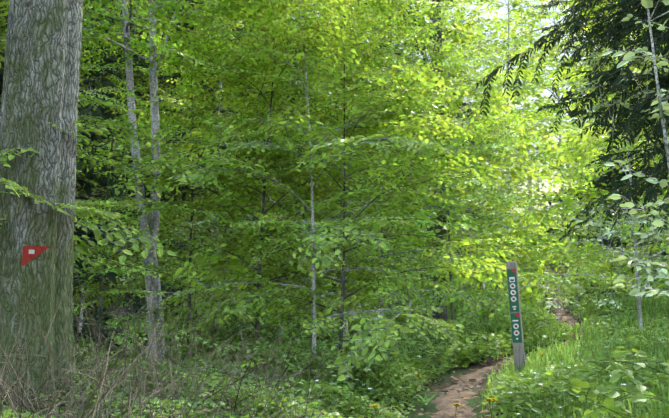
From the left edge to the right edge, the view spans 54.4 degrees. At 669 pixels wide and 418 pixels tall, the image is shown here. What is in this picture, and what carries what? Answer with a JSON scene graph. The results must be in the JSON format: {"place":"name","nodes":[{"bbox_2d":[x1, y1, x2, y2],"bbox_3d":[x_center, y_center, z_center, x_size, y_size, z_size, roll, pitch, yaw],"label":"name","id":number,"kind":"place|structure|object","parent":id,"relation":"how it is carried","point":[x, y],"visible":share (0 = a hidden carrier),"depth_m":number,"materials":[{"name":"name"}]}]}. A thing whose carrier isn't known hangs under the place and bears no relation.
{"place":"outdoors","nodes":[
{"label":"outdoors","id":0,"kind":"place"},
{"bbox_2d":[42,219,668,417],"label":"ground","id":1,"kind":"structure","parent":0,"point":[446,382],"depth_m":7.84,"materials":[{"name":"brown soil"}]},
{"bbox_2d":[0,0,82,408],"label":"tree trunk","id":2,"kind":"object","parent":1,"relation":"on","point":[41,78],"visible":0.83,"depth_m":6.60,"materials":[{"name":"grey plant"}]},
{"bbox_2d":[22,246,48,266],"bbox_3d":[-2.946,0.465,6.426,0.262,0.210,0.035,4,-8,-34],"label":"trail marker","id":3,"kind":"object","parent":2,"relation":"attached to","point":[30,253],"visible":1,"depth_m":6.41,"materials":[{"name":"red paint"}]},
{"bbox_2d":[0,0,141,334],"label":"spruce tree","id":4,"kind":"object","parent":1,"relation":"on","point":[83,198],"depth_m":15.66,"materials":[{"name":"green plant"}]},
{"bbox_2d":[0,0,176,273],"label":"beech sapling","id":5,"kind":"object","parent":1,"relation":"on","point":[80,208],"visible":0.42,"depth_m":7.53,"materials":[{"name":"green plant"}]},
{"bbox_2d":[0,0,179,368],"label":"spruce tree","id":6,"kind":"object","parent":1,"relation":"on","point":[100,181],"visible":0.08,"depth_m":11.96,"materials":[{"name":"green plant"}]},
{"bbox_2d":[0,0,209,331],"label":"beech sapling","id":7,"kind":"object","parent":1,"relation":"on","point":[96,82],"visible":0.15,"depth_m":12.88,"materials":[{"name":"green plant"}]},
{"bbox_2d":[0,9,248,297],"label":"spruce tree","id":8,"kind":"object","parent":1,"relation":"on","point":[135,56],"depth_m":18.46,"materials":[{"name":"green plant"}]},
{"bbox_2d":[73,38,234,348],"bbox_3d":[-3.664,0.017,9.783,4.271,5.045,4.047,6,-9,-41],"label":"beech sapling","id":9,"kind":"object","parent":1,"relation":"on","point":[140,213],"visible":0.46,"depth_m":9.59,"materials":[{"name":"green plant"}]},
{"bbox_2d":[0,0,315,338],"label":"spruce tree","id":10,"kind":"object","parent":1,"relation":"on","point":[133,305],"depth_m":15.47,"materials":[{"name":"green plant"}]},
{"bbox_2d":[0,259,338,417],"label":"dry brush","id":11,"kind":"object","parent":1,"relation":"on","point":[98,386],"visible":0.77,"depth_m":4.98,"materials":[{"name":"plant"}]},
{"bbox_2d":[0,0,340,361],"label":"tree","id":12,"kind":"object","parent":1,"relation":"on","point":[152,8],"visible":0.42,"depth_m":9.89,"materials":[{"name":"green plant"}]},
{"bbox_2d":[76,0,284,291],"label":"spruce tree","id":13,"kind":"object","parent":1,"relation":"on","point":[192,1],"depth_m":23.56,"materials":[{"name":"green plant"}]},
{"bbox_2d":[73,23,341,352],"bbox_3d":[-2.105,-0.070,11.100,4.906,5.446,4.422,0,-7,-1],"label":"beech sapling","id":14,"kind":"object","parent":1,"relation":"on","point":[243,198],"visible":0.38,"depth_m":10.20,"materials":[{"name":"green plant"}]},
{"bbox_2d":[90,0,357,323],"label":"spruce tree","id":15,"kind":"object","parent":1,"relation":"on","point":[148,196],"visible":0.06,"depth_m":17.70,"materials":[{"name":"green plant"}]},
{"bbox_2d":[73,0,390,337],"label":"beech sapling","id":16,"kind":"object","parent":1,"relation":"on","point":[167,219],"visible":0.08,"depth_m":12.08,"materials":[{"name":"green plant"}]},
{"bbox_2d":[149,0,326,271],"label":"beech sapling","id":17,"kind":"object","parent":1,"relation":"on","point":[178,199],"visible":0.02,"depth_m":17.87,"materials":[{"name":"green plant"}]},
{"bbox_2d":[84,0,432,344],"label":"beech sapling","id":18,"kind":"object","parent":1,"relation":"on","point":[158,183],"visible":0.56,"depth_m":9.81,"materials":[{"name":"green plant"}]},
{"bbox_2d":[170,0,404,321],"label":"beech sapling","id":19,"kind":"object","parent":1,"relation":"on","point":[296,27],"visible":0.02,"depth_m":15.63,"materials":[{"name":"green plant"}]},
{"bbox_2d":[96,0,481,389],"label":"beech sapling","id":20,"kind":"object","parent":1,"relation":"on","point":[194,174],"visible":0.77,"depth_m":8.86,"materials":[{"name":"green plant"}]},
{"bbox_2d":[166,0,426,338],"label":"beech sapling","id":21,"kind":"object","parent":1,"relation":"on","point":[294,179],"visible":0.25,"depth_m":11.08,"materials":[{"name":"green plant"}]},
{"bbox_2d":[0,212,668,417],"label":"undergrowth herbs","id":22,"kind":"object","parent":1,"relation":"on","point":[397,372],"visible":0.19,"depth_m":7.24,"materials":[{"name":"green plant"}]},
{"bbox_2d":[5,229,667,417],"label":"undergrowth shrubs","id":23,"kind":"object","parent":1,"relation":"on","point":[232,326],"visible":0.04,"depth_m":6.99,"materials":[{"name":"green plant"}]},
{"bbox_2d":[155,0,536,352],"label":"beech sapling","id":24,"kind":"object","parent":1,"relation":"on","point":[411,79],"visible":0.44,"depth_m":9.41,"materials":[{"name":"green plant"}]},
{"bbox_2d":[252,0,449,315],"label":"beech sapling","id":25,"kind":"object","parent":1,"relation":"on","point":[403,301],"visible":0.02,"depth_m":17.79,"materials":[{"name":"green plant"}]},
{"bbox_2d":[191,0,534,340],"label":"beech sapling","id":26,"kind":"object","parent":1,"relation":"on","point":[404,31],"visible":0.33,"depth_m":11.00,"materials":[{"name":"green plant"}]},
{"bbox_2d":[89,260,660,417],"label":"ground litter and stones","id":27,"kind":"object","parent":1,"relation":"on","point":[478,386],"depth_m":8.19,"materials":[{"name":"brown soil"}]},
{"bbox_2d":[295,0,480,300],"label":"spruce tree","id":28,"kind":"object","parent":1,"relation":"on","point":[424,59],"depth_m":24.24,"materials":[{"name":"green plant"}]},
{"bbox_2d":[242,0,543,339],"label":"beech sapling","id":29,"kind":"object","parent":1,"relation":"on","point":[440,297],"visible":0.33,"depth_m":12.48,"materials":[{"name":"green plant"}]},
{"bbox_2d":[143,251,668,417],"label":"grass","id":30,"kind":"structure","parent":1,"relation":"on","point":[568,358],"depth_m":7.77,"materials":[{"name":"green plant"}]},
{"bbox_2d":[172,36,668,339],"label":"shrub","id":31,"kind":"object","parent":1,"relation":"on","point":[607,233],"visible":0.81,"depth_m":7.57,"materials":[{"name":"green plant"}]},
{"bbox_2d":[272,0,574,326],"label":"beech sapling","id":32,"kind":"object","parent":1,"relation":"on","point":[464,39],"visible":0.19,"depth_m":14.42,"materials":[{"name":"green plant"}]},
{"bbox_2d":[410,373,436,404],"bbox_3d":[0.884,1.796,6.477,0.196,0.303,0.306,-4,-8,33],"label":"dandelion","id":33,"kind":"object","parent":1,"relation":"on","point":[425,399],"visible":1,"depth_m":6.48,"materials":[{"name":"green plant"}]},
{"bbox_2d":[432,0,446,322],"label":"beech tree","id":34,"kind":"object","parent":1,"relation":"on","point":[441,315],"visible":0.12,"depth_m":14.54,"materials":[{"name":"grey plant"}]},
{"bbox_2d":[339,0,542,287],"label":"beech sapling","id":35,"kind":"object","parent":1,"relation":"on","point":[498,76],"visible":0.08,"depth_m":20.27,"materials":[{"name":"green plant"}]},
{"bbox_2d":[349,77,551,331],"bbox_3d":[2.381,-0.038,13.485,4.080,5.736,4.842,-2,-7,16],"label":"beech sapling","id":36,"kind":"object","parent":1,"relation":"on","point":[494,104],"visible":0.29,"depth_m":12.95,"materials":[{"name":"green plant"}]},
{"bbox_2d":[273,317,666,415],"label":"wildflowers","id":37,"kind":"object","parent":1,"relation":"on","point":[484,336],"visible":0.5,"depth_m":6.86,"materials":[{"name":"white plant"}]},
{"bbox_2d":[363,36,584,311],"bbox_3d":[3.551,-0.868,14.924,4.362,7.275,4.980,4,-8,-34],"label":"beech sapling","id":38,"kind":"object","parent":1,"relation":"on","point":[519,169],"visible":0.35,"depth_m":14.43,"materials":[{"name":"green plant"}]},
{"bbox_2d":[412,0,536,193],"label":"beech sapling","id":39,"kind":"object","parent":1,"relation":"on","point":[474,12],"visible":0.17,"depth_m":39.87,"materials":[{"name":"green plant"}]},
{"bbox_2d":[375,62,591,304],"bbox_3d":[4.104,-0.666,18.459,5.137,6.688,6.293,-6,-9,43],"label":"beech sapling","id":40,"kind":"object","parent":1,"relation":"on","point":[509,181],"visible":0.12,"depth_m":18.16,"materials":[{"name":"green plant"}]},
{"bbox_2d":[485,398,491,417],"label":"dandelion","id":41,"kind":"object","parent":1,"relation":"on","point":[488,399],"visible":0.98,"depth_m":4.95,"materials":[{"name":"yellow plant"}]},
{"bbox_2d":[471,100,530,212],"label":"young beech tree","id":42,"kind":"object","parent":1,"relation":"on","point":[504,169],"visible":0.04,"depth_m":56.31,"materials":[{"name":"green plant"}]},
{"bbox_2d":[432,0,592,230],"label":"beech sapling","id":43,"kind":"object","parent":1,"relation":"on","point":[515,3],"visible":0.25,"depth_m":34.57,"materials":[{"name":"green plant"}]},
{"bbox_2d":[506,262,524,370],"bbox_3d":[2.109,1.402,7.514,0.196,1.585,0.126,-3,-7,22],"label":"signpost","id":44,"kind":"object","parent":1,"relation":"on","point":[515,315],"visible":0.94,"depth_m":7.49,"materials":[{"name":"grey wood"}]},
{"bbox_2d":[452,21,582,238],"bbox_3d":[7.979,-3.048,29.735,6.843,10.513,6.645,5,-8,-38],"label":"beech sapling","id":45,"kind":"object","parent":1,"relation":"on","point":[554,118],"visible":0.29,"depth_m":29.33,"materials":[{"name":"green plant"}]},
{"bbox_2d":[478,7,574,209],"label":"tall beech tree","id":46,"kind":"object","parent":1,"relation":"on","point":[529,208],"visible":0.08,"depth_m":67.15,"materials":[{"name":"green plant"}]},
{"bbox_2d":[491,0,608,232],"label":"beech sapling","id":47,"kind":"object","parent":1,"relation":"on","point":[548,100],"visible":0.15,"depth_m":40.40,"materials":[{"name":"green plant"}]},
{"bbox_2d":[450,0,668,330],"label":"beech sapling","id":48,"kind":"object","parent":1,"relation":"on","point":[574,154],"visible":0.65,"depth_m":11.12,"materials":[{"name":"green plant"}]},
{"bbox_2d":[476,0,668,249],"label":"spruce tree","id":49,"kind":"object","parent":1,"relation":"on","point":[618,24],"visible":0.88,"depth_m":8.53,"materials":[{"name":"green plant"}]},
{"bbox_2d":[513,6,668,293],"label":"beech sapling","id":50,"kind":"object","parent":1,"relation":"on","point":[581,282],"visible":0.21,"depth_m":13.93,"materials":[{"name":"green plant"}]},
{"bbox_2d":[521,25,668,289],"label":"beech sapling","id":51,"kind":"object","parent":1,"relation":"on","point":[600,190],"visible":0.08,"depth_m":17.03,"materials":[{"name":"green plant"}]},
{"bbox_2d":[533,72,659,237],"bbox_3d":[11.860,-2.180,29.814,7.108,8.810,5.980,3,-7,-25],"label":"beech sapling","id":52,"kind":"object","parent":1,"relation":"on","point":[557,231],"depth_m":29.73,"materials":[{"name":"green plant"}]},
{"bbox_2d":[527,0,668,267],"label":"beech sapling","id":53,"kind":"object","parent":1,"relation":"on","point":[573,174],"visible":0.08,"depth_m":20.21,"materials":[{"name":"green plant"}]},
{"bbox_2d":[533,0,668,264],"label":"tree","id":54,"kind":"object","parent":1,"relation":"on","point":[605,241],"visible":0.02,"depth_m":28.86,"materials":[{"name":"green plant"}]},
{"bbox_2d":[557,0,667,205],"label":"spruce tree","id":55,"kind":"object","parent":1,"relation":"on","point":[597,184],"visible":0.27,"depth_m":17.40,"materials":[{"name":"green plant"}]},
{"bbox_2d":[570,346,668,417],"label":"bramble shrub","id":56,"kind":"object","parent":1,"relation":"on","point":[578,385],"visible":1,"depth_m":3.56,"materials":[{"name":"green plant"}]},
{"bbox_2d":[601,0,668,296],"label":"sapling","id":57,"kind":"object","parent":1,"relation":"on","point":[661,106],"visible":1,"depth_m":2.97,"materials":[{"name":"green plant"}]},
{"bbox_2d":[275,0,656,214],"label":"sky","id":58,"kind":"structure","parent":0,"point":[502,10],"materials":[{"name":"white"}]},
{"bbox_2d":[431,269,579,417],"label":"trail path","id":59,"kind":"structure","parent":0,"point":[440,402],"depth_m":7.29,"materials":[{"name":"brown soil"}]}
]}

